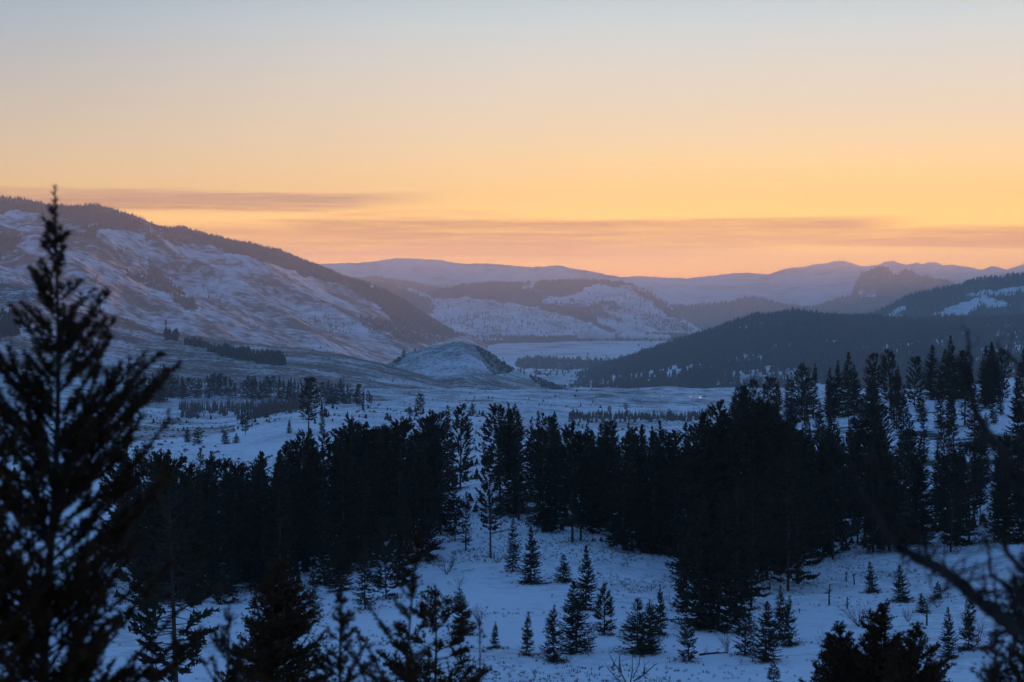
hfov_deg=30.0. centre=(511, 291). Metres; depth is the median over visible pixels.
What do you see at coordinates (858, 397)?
fir tree
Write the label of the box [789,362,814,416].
pine tree
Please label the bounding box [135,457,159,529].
pine tree
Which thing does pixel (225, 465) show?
pine tree
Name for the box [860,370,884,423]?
fir tree
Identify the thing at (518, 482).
spruce tree
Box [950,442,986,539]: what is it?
pine tree
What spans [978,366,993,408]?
fir tree
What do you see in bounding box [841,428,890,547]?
pine tree
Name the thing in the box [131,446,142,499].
spruce tree
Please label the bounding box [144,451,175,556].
pine tree
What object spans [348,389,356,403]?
pine tree
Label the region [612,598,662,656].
young conifer
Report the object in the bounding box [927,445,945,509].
fir tree
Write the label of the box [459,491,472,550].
spruce tree
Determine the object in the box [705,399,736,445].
pine tree
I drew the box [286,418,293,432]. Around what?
fir tree
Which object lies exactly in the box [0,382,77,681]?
fir tree
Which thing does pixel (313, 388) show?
pine tree
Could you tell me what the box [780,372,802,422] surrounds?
fir tree
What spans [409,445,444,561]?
fir tree
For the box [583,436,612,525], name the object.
fir tree
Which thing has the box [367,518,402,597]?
pine tree
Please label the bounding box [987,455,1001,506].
fir tree
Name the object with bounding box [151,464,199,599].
pine tree
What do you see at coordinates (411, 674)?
fir tree
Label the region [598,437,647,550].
fir tree
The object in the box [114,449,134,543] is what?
spruce tree
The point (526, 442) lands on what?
fir tree
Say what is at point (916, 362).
pine tree
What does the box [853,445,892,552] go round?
fir tree
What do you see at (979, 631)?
bare shrub
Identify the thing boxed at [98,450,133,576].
pine tree
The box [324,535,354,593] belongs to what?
fir tree
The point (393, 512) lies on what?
spruce tree
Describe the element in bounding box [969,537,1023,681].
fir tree
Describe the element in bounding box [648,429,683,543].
pine tree
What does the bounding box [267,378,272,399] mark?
spruce tree
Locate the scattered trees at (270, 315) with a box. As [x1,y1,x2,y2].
[52,220,368,355]
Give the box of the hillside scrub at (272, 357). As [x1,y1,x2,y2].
[0,305,287,365]
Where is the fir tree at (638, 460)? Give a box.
[621,431,673,543]
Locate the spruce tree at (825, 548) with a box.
[808,427,839,556]
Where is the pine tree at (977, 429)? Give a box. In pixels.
[974,424,985,450]
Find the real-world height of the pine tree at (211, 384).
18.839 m
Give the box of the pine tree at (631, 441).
[614,430,644,516]
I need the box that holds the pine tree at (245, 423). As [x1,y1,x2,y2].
[240,412,249,434]
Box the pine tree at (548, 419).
[541,415,560,463]
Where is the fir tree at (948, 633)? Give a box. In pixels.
[938,607,961,658]
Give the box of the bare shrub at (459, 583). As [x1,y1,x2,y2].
[447,575,463,587]
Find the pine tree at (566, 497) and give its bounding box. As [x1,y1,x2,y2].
[550,421,590,541]
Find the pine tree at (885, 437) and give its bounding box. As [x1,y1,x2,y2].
[856,431,894,530]
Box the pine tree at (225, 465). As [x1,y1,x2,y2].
[205,457,238,566]
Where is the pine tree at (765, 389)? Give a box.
[759,376,774,404]
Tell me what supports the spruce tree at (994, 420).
on the ground
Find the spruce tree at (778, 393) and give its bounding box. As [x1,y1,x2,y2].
[774,382,785,422]
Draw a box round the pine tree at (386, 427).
[378,425,393,474]
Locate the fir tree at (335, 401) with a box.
[330,384,339,403]
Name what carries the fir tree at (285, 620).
on the ground
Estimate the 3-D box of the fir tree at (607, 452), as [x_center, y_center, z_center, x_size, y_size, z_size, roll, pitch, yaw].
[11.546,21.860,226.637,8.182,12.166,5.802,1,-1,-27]
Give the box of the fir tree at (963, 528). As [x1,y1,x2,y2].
[937,441,980,545]
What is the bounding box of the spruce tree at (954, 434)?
[947,407,959,476]
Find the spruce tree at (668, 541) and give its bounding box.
[659,432,685,554]
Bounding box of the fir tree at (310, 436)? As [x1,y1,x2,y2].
[299,428,321,476]
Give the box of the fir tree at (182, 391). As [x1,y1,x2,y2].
[178,377,186,398]
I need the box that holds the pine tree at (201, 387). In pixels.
[198,380,203,397]
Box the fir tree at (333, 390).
[330,383,336,399]
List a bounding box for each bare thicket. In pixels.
[178,393,311,419]
[568,408,710,422]
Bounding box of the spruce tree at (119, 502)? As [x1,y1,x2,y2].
[107,449,131,561]
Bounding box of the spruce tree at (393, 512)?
[388,431,411,538]
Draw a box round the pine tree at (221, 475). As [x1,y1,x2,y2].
[215,467,231,522]
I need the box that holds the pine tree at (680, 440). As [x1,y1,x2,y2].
[663,429,688,494]
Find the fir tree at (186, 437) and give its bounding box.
[184,427,191,441]
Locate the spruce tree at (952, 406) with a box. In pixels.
[945,392,957,431]
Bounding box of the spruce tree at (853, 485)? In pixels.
[848,444,863,526]
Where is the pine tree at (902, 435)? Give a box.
[899,431,908,465]
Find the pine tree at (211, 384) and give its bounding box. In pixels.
[208,374,215,396]
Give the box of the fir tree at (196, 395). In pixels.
[193,378,201,397]
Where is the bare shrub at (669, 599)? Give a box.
[664,587,677,607]
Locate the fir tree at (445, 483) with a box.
[414,424,455,518]
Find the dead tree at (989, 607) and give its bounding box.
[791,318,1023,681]
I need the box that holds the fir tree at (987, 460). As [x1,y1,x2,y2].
[977,435,992,476]
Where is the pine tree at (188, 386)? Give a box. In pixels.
[183,377,193,398]
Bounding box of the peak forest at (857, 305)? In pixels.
[801,265,958,311]
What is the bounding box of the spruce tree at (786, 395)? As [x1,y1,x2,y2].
[783,375,789,414]
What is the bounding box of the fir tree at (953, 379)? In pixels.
[940,336,962,400]
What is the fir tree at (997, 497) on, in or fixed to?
on the ground
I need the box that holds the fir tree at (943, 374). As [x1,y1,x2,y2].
[935,349,953,397]
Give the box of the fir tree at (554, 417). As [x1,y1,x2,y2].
[549,411,562,446]
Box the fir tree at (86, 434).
[0,183,249,681]
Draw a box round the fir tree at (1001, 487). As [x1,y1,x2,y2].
[988,455,1015,540]
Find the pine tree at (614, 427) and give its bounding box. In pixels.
[601,419,619,462]
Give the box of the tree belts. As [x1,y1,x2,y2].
[469,327,707,375]
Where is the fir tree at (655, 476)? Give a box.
[627,432,673,553]
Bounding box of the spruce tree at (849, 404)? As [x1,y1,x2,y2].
[845,381,852,419]
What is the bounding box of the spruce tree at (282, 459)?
[272,456,290,552]
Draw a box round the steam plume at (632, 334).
[618,330,653,339]
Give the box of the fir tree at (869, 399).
[857,380,882,427]
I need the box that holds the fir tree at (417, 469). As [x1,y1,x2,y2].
[400,429,443,542]
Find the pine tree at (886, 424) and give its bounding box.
[865,404,897,460]
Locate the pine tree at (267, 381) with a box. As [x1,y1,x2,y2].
[264,376,270,396]
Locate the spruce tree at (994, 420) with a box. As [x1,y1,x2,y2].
[987,385,997,424]
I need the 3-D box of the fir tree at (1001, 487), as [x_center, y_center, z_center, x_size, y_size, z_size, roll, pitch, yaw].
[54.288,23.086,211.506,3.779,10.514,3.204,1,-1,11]
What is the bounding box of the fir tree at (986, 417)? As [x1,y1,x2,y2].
[978,412,990,449]
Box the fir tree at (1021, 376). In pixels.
[1013,349,1023,389]
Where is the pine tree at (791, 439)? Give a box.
[762,427,834,583]
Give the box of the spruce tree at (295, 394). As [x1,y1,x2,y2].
[292,379,296,395]
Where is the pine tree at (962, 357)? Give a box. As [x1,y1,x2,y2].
[955,350,973,396]
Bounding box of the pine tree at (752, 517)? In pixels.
[727,468,777,606]
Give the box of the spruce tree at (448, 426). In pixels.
[442,405,458,479]
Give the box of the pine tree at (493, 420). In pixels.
[476,403,511,501]
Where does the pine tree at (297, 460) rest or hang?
on the ground
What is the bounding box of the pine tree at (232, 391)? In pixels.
[228,379,235,397]
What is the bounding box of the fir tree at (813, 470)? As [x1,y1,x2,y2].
[807,444,826,537]
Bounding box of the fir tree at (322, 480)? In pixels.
[312,447,330,526]
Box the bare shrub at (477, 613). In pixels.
[466,602,489,623]
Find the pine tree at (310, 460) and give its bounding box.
[283,429,330,564]
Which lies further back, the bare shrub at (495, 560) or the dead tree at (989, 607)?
the bare shrub at (495, 560)
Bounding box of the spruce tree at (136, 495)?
[126,467,145,585]
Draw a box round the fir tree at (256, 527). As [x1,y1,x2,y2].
[232,450,294,589]
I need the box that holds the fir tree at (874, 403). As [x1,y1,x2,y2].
[867,394,882,423]
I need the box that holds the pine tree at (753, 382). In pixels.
[744,378,763,408]
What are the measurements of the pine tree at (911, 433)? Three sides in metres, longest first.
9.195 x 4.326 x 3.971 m
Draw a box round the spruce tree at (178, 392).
[175,376,181,399]
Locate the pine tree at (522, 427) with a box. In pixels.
[500,407,527,481]
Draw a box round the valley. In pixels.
[475,329,706,374]
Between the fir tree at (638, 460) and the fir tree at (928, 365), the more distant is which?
the fir tree at (928, 365)
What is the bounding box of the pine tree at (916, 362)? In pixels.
[905,356,926,405]
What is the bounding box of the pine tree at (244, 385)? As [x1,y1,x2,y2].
[242,380,248,397]
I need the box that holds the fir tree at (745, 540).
[716,478,762,620]
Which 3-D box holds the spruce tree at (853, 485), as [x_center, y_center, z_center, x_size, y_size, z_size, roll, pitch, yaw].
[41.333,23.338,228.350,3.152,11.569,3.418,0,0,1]
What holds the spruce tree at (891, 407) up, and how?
on the ground
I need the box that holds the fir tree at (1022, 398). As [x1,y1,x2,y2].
[1018,380,1023,416]
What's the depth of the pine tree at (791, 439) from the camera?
185.52 m
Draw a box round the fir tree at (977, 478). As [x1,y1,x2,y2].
[968,443,987,503]
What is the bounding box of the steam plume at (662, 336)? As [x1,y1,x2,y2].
[653,334,670,339]
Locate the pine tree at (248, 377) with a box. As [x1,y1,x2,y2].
[245,375,253,397]
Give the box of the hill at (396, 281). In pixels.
[353,277,438,292]
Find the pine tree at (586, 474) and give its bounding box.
[575,437,598,522]
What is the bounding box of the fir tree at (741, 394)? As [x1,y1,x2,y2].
[722,385,750,496]
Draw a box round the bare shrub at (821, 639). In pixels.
[817,629,835,650]
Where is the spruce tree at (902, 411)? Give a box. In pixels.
[894,385,909,451]
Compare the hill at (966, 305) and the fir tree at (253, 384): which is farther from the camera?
the hill at (966, 305)
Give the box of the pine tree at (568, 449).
[561,432,577,487]
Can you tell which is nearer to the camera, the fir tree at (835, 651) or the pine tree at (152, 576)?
the fir tree at (835, 651)
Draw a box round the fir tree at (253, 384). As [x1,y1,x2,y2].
[248,376,256,397]
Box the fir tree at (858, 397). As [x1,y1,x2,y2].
[849,364,863,409]
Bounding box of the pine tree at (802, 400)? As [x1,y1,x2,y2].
[796,385,812,420]
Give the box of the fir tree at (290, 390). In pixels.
[285,378,295,398]
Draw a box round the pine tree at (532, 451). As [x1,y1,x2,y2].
[523,430,553,512]
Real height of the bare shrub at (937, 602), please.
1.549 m
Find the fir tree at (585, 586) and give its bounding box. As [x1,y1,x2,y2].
[575,545,597,610]
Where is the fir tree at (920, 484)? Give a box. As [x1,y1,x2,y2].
[904,433,938,543]
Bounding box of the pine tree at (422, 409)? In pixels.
[414,393,425,415]
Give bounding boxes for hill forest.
[423,277,703,335]
[562,307,1023,388]
[672,294,868,328]
[848,271,1023,317]
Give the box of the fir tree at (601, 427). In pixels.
[592,422,612,486]
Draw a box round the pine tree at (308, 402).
[297,376,323,431]
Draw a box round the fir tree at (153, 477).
[127,468,186,599]
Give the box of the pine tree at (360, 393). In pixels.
[353,384,364,405]
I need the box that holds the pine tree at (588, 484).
[561,430,596,540]
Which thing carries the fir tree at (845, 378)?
on the ground
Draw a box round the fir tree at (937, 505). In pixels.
[927,456,951,531]
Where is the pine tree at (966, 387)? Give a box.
[963,373,977,404]
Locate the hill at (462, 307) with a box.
[427,280,703,336]
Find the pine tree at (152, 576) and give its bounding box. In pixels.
[134,524,170,629]
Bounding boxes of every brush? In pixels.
[0,376,1015,482]
[8,286,407,380]
[10,380,899,471]
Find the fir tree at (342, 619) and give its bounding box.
[295,578,377,681]
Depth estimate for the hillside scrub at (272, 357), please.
2266.75 m
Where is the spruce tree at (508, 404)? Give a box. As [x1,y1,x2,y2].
[505,403,514,461]
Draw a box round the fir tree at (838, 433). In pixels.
[835,421,844,471]
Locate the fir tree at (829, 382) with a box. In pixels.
[822,367,836,416]
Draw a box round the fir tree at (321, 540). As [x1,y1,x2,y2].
[306,489,338,586]
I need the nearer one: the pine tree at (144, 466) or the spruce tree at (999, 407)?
the pine tree at (144, 466)
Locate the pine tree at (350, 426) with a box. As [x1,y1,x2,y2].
[320,414,378,548]
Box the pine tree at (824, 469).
[811,433,854,558]
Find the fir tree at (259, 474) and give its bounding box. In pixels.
[242,457,284,578]
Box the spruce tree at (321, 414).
[318,400,325,433]
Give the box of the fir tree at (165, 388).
[161,366,170,400]
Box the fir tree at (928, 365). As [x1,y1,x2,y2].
[919,345,945,399]
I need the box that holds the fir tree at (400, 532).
[390,489,417,583]
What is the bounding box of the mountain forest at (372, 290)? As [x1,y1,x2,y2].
[0,195,465,344]
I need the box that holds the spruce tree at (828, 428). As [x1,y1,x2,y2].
[824,418,843,527]
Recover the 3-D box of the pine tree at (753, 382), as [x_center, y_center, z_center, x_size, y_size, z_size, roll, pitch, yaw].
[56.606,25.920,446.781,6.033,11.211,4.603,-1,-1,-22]
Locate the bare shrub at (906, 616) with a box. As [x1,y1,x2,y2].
[902,603,916,621]
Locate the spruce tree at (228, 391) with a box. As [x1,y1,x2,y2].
[226,377,231,396]
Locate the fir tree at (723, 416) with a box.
[710,407,773,573]
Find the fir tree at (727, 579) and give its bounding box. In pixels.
[683,484,748,633]
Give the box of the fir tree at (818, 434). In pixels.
[809,428,820,479]
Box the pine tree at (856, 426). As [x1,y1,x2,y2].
[841,417,869,485]
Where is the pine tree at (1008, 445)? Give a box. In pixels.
[987,432,1023,522]
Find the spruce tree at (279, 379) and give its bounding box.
[276,376,281,397]
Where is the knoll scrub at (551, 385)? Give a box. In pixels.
[392,345,569,388]
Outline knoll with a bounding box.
[386,341,560,389]
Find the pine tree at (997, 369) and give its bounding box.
[989,351,1012,401]
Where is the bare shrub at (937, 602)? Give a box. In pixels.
[928,593,946,607]
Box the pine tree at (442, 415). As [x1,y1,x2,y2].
[436,412,449,450]
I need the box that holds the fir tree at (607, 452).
[586,426,626,520]
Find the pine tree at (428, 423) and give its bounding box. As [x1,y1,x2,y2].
[412,415,447,496]
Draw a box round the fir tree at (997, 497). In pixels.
[982,454,1011,541]
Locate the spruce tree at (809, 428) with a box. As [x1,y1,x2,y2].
[807,421,812,445]
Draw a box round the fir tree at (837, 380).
[830,360,845,415]
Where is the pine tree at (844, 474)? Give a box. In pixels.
[810,427,850,542]
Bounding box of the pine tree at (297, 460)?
[264,444,314,558]
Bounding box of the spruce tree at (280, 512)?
[259,452,297,583]
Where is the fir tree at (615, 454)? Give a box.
[601,429,633,541]
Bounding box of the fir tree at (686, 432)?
[677,422,693,487]
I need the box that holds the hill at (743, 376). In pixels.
[586,314,1023,387]
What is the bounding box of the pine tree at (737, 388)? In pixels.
[730,385,747,419]
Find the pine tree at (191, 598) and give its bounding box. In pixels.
[116,450,220,681]
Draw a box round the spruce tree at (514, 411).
[505,404,525,492]
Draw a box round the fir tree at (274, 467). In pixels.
[266,450,286,534]
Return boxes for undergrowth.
[113,451,1015,599]
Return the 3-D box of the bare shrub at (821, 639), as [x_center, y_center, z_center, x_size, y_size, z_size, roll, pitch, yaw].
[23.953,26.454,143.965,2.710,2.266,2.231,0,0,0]
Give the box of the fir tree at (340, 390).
[336,378,344,401]
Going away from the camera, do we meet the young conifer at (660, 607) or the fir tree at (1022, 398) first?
the young conifer at (660, 607)
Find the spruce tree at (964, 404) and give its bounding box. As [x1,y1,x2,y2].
[956,361,970,423]
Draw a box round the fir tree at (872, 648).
[837,598,924,681]
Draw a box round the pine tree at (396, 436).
[387,428,417,490]
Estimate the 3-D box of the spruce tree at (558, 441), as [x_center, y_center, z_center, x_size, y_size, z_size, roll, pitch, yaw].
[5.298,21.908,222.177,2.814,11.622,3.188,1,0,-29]
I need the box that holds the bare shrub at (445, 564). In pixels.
[427,552,459,573]
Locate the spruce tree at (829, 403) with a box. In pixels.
[825,390,833,426]
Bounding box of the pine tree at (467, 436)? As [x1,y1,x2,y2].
[445,403,475,489]
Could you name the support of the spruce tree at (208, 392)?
on the ground
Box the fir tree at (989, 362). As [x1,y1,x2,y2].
[980,342,1005,402]
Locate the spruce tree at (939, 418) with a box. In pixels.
[933,373,947,429]
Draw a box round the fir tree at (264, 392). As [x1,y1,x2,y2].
[261,379,270,396]
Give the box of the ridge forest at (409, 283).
[353,276,445,292]
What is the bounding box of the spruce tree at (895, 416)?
[890,378,902,428]
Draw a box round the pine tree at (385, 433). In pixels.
[367,423,397,533]
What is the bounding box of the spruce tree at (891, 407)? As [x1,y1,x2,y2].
[888,382,895,419]
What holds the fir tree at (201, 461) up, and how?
on the ground
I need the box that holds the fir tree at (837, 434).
[829,415,854,527]
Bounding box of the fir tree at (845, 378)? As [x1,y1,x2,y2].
[832,352,860,417]
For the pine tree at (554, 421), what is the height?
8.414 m
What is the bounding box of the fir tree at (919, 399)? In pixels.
[914,389,928,421]
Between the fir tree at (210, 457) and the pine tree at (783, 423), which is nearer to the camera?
the pine tree at (783, 423)
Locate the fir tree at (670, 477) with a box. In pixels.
[661,432,687,540]
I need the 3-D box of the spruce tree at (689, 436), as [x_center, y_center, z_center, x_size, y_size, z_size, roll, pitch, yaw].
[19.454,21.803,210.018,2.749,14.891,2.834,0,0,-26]
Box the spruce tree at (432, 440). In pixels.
[426,415,453,534]
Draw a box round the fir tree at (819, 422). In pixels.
[811,402,826,435]
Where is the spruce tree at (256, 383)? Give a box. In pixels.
[253,377,257,397]
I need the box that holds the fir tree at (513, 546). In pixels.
[503,519,522,571]
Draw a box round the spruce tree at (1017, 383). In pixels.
[1012,367,1022,410]
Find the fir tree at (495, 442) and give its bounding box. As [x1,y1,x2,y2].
[490,404,509,473]
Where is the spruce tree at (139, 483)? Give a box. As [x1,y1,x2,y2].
[125,449,147,567]
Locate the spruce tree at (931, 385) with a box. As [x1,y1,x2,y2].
[927,358,937,399]
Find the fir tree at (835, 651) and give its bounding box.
[798,620,866,681]
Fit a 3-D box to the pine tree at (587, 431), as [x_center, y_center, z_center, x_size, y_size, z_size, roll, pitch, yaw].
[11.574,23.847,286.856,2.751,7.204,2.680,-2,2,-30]
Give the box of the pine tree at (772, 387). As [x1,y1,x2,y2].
[766,376,781,406]
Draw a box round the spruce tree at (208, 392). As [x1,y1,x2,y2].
[205,375,211,396]
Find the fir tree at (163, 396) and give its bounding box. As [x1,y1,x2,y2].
[154,365,165,400]
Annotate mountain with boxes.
[0,198,488,363]
[319,258,702,305]
[624,260,1023,306]
[812,266,953,311]
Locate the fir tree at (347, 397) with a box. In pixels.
[343,384,351,403]
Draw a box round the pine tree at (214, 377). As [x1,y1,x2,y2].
[210,373,218,395]
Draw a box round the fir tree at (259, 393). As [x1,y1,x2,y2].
[257,379,264,398]
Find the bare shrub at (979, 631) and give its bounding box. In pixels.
[955,617,989,642]
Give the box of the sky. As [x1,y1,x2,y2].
[0,0,1023,278]
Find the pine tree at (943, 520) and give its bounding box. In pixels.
[934,449,967,551]
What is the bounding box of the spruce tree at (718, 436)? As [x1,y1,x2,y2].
[715,415,731,505]
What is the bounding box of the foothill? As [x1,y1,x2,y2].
[0,283,457,388]
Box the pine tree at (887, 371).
[877,349,901,409]
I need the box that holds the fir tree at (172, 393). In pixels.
[164,374,179,397]
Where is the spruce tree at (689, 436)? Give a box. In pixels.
[682,424,695,516]
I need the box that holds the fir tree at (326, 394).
[322,380,334,403]
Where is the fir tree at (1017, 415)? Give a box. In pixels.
[1000,378,1023,447]
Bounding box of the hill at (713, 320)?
[673,298,867,328]
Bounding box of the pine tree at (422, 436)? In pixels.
[408,431,444,503]
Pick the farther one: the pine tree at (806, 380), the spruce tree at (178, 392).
the spruce tree at (178, 392)
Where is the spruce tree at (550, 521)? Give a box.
[538,428,565,531]
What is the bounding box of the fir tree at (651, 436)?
[632,430,661,527]
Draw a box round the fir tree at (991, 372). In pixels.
[980,350,1006,394]
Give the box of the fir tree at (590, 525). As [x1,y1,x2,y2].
[568,430,609,534]
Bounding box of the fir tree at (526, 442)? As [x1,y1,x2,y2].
[520,419,540,499]
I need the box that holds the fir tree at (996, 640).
[979,626,1013,681]
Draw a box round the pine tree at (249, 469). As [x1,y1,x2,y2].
[244,457,266,500]
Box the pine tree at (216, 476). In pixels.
[193,457,228,524]
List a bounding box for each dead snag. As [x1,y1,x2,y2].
[823,584,832,604]
[923,605,931,625]
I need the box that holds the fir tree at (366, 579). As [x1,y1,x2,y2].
[350,533,375,609]
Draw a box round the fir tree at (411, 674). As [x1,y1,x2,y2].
[340,527,432,681]
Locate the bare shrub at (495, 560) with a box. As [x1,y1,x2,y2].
[488,552,505,562]
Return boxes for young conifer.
[192,427,203,443]
[211,564,230,603]
[221,429,230,443]
[224,562,239,602]
[232,434,239,442]
[407,406,413,415]
[446,588,478,635]
[468,403,476,413]
[489,622,499,648]
[519,612,535,655]
[539,605,572,663]
[552,554,572,582]
[592,582,616,635]
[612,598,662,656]
[636,599,665,651]
[654,585,669,635]
[675,618,697,662]
[733,610,758,654]
[766,662,781,681]
[770,585,790,639]
[777,595,802,646]
[864,562,882,592]
[890,565,916,602]
[916,593,929,612]
[933,582,941,597]
[956,598,980,649]
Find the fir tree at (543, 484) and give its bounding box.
[524,412,561,530]
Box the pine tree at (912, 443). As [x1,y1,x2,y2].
[903,440,922,486]
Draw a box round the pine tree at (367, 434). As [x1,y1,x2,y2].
[337,427,399,566]
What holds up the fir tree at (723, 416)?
on the ground
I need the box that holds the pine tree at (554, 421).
[545,418,561,467]
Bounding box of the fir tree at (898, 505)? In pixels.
[882,442,917,548]
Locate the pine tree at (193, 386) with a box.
[190,378,196,397]
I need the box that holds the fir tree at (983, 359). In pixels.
[973,346,995,402]
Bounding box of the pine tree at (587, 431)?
[582,426,595,451]
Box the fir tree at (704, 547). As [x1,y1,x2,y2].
[670,495,729,632]
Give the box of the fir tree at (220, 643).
[197,601,257,681]
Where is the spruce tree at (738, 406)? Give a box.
[733,395,740,424]
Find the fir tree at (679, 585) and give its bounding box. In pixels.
[667,506,699,610]
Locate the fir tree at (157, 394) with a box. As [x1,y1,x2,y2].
[153,369,164,402]
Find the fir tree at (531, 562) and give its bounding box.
[517,526,544,583]
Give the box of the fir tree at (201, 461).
[194,448,210,478]
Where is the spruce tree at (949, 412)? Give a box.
[944,394,953,439]
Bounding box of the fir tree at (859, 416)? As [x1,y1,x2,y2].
[856,393,869,423]
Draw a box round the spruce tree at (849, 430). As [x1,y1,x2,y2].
[845,420,856,510]
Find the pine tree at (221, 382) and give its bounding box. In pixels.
[215,373,227,396]
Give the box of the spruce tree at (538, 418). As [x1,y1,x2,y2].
[531,410,543,491]
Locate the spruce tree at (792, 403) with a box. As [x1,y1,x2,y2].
[789,388,796,426]
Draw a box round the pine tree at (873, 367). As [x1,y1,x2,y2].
[862,352,881,395]
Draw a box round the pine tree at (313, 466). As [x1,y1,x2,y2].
[306,448,328,507]
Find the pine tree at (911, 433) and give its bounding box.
[899,428,925,488]
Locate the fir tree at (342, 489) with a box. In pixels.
[321,429,371,571]
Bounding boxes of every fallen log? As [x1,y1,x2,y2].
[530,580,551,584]
[699,648,725,655]
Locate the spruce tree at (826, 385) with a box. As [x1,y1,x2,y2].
[823,378,829,413]
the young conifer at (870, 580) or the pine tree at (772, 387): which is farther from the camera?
the pine tree at (772, 387)
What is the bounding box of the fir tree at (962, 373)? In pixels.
[956,350,972,396]
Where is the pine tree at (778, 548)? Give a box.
[756,448,817,590]
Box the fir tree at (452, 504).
[442,464,465,539]
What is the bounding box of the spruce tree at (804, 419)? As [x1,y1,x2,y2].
[801,403,808,437]
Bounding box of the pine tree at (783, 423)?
[770,414,818,544]
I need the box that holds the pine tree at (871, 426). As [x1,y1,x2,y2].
[860,419,879,460]
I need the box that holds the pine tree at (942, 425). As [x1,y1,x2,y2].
[931,421,952,466]
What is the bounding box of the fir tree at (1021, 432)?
[1010,416,1023,457]
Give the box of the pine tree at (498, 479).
[474,451,507,557]
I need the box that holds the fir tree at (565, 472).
[558,426,576,511]
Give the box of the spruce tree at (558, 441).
[550,431,565,520]
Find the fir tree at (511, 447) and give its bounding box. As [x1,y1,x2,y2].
[495,409,532,513]
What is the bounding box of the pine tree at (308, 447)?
[299,437,321,486]
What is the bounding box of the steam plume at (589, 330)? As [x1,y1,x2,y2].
[577,322,614,339]
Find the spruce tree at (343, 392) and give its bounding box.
[341,377,345,401]
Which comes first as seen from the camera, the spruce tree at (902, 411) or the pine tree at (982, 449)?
the pine tree at (982, 449)
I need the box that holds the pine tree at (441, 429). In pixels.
[413,409,451,495]
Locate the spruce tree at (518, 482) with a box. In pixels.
[507,412,530,519]
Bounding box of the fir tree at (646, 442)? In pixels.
[627,424,651,507]
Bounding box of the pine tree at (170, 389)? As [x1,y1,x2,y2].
[164,373,173,398]
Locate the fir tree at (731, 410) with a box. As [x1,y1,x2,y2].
[728,389,736,423]
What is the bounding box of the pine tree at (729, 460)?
[712,397,782,579]
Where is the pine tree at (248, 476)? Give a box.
[244,464,268,503]
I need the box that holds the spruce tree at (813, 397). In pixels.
[808,363,820,418]
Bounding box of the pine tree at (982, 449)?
[971,445,992,521]
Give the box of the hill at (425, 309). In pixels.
[371,283,480,336]
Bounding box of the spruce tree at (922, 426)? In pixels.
[918,399,930,457]
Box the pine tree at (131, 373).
[122,363,144,400]
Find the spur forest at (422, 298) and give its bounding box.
[369,281,543,336]
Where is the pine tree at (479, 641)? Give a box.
[464,617,486,681]
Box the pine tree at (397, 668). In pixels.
[374,584,492,681]
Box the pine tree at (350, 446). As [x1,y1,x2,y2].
[339,421,383,543]
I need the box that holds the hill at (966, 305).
[879,276,1023,318]
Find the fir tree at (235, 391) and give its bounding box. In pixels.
[233,382,238,395]
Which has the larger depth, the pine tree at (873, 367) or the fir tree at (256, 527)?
the pine tree at (873, 367)
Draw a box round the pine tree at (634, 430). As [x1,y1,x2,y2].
[623,428,639,467]
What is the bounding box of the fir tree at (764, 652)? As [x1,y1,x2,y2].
[748,601,783,663]
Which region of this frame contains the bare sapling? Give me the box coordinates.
[605,648,657,681]
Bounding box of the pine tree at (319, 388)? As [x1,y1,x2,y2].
[316,383,324,395]
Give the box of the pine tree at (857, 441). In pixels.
[840,434,875,543]
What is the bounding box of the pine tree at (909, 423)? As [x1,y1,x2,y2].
[905,414,914,443]
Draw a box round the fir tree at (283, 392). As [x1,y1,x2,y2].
[278,379,286,398]
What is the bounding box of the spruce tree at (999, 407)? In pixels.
[996,380,1004,414]
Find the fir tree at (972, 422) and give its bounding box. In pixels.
[963,385,986,453]
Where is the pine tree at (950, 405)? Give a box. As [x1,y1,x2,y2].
[944,394,956,423]
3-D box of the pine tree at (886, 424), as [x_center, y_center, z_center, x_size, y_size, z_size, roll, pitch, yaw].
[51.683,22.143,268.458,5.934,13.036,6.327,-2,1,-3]
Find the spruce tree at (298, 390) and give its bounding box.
[296,382,299,398]
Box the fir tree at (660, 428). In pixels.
[657,420,669,465]
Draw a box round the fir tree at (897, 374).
[891,366,906,407]
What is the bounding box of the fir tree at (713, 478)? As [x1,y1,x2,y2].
[661,411,738,577]
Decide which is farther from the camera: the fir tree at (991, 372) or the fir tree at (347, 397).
the fir tree at (347, 397)
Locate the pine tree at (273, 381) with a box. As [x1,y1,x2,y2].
[270,375,277,393]
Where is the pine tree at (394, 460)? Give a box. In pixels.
[377,418,425,560]
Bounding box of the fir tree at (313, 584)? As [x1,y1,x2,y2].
[304,568,322,614]
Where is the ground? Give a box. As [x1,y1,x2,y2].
[0,370,1023,681]
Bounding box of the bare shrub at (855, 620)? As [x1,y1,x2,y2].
[835,600,873,626]
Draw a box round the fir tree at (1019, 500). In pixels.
[1002,447,1023,543]
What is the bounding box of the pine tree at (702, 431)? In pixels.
[674,421,725,555]
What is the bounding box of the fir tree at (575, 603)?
[558,581,598,654]
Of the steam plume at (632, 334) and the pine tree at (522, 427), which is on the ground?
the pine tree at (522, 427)
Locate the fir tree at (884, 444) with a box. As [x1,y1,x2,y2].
[859,425,907,540]
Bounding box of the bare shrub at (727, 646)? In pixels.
[716,626,741,653]
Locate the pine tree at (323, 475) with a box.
[304,431,337,546]
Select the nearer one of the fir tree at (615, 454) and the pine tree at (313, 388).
the fir tree at (615, 454)
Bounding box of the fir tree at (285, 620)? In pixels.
[216,555,335,681]
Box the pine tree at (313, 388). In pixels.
[308,380,317,399]
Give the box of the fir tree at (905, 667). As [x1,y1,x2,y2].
[870,621,957,681]
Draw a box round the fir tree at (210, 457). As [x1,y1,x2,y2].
[205,452,218,483]

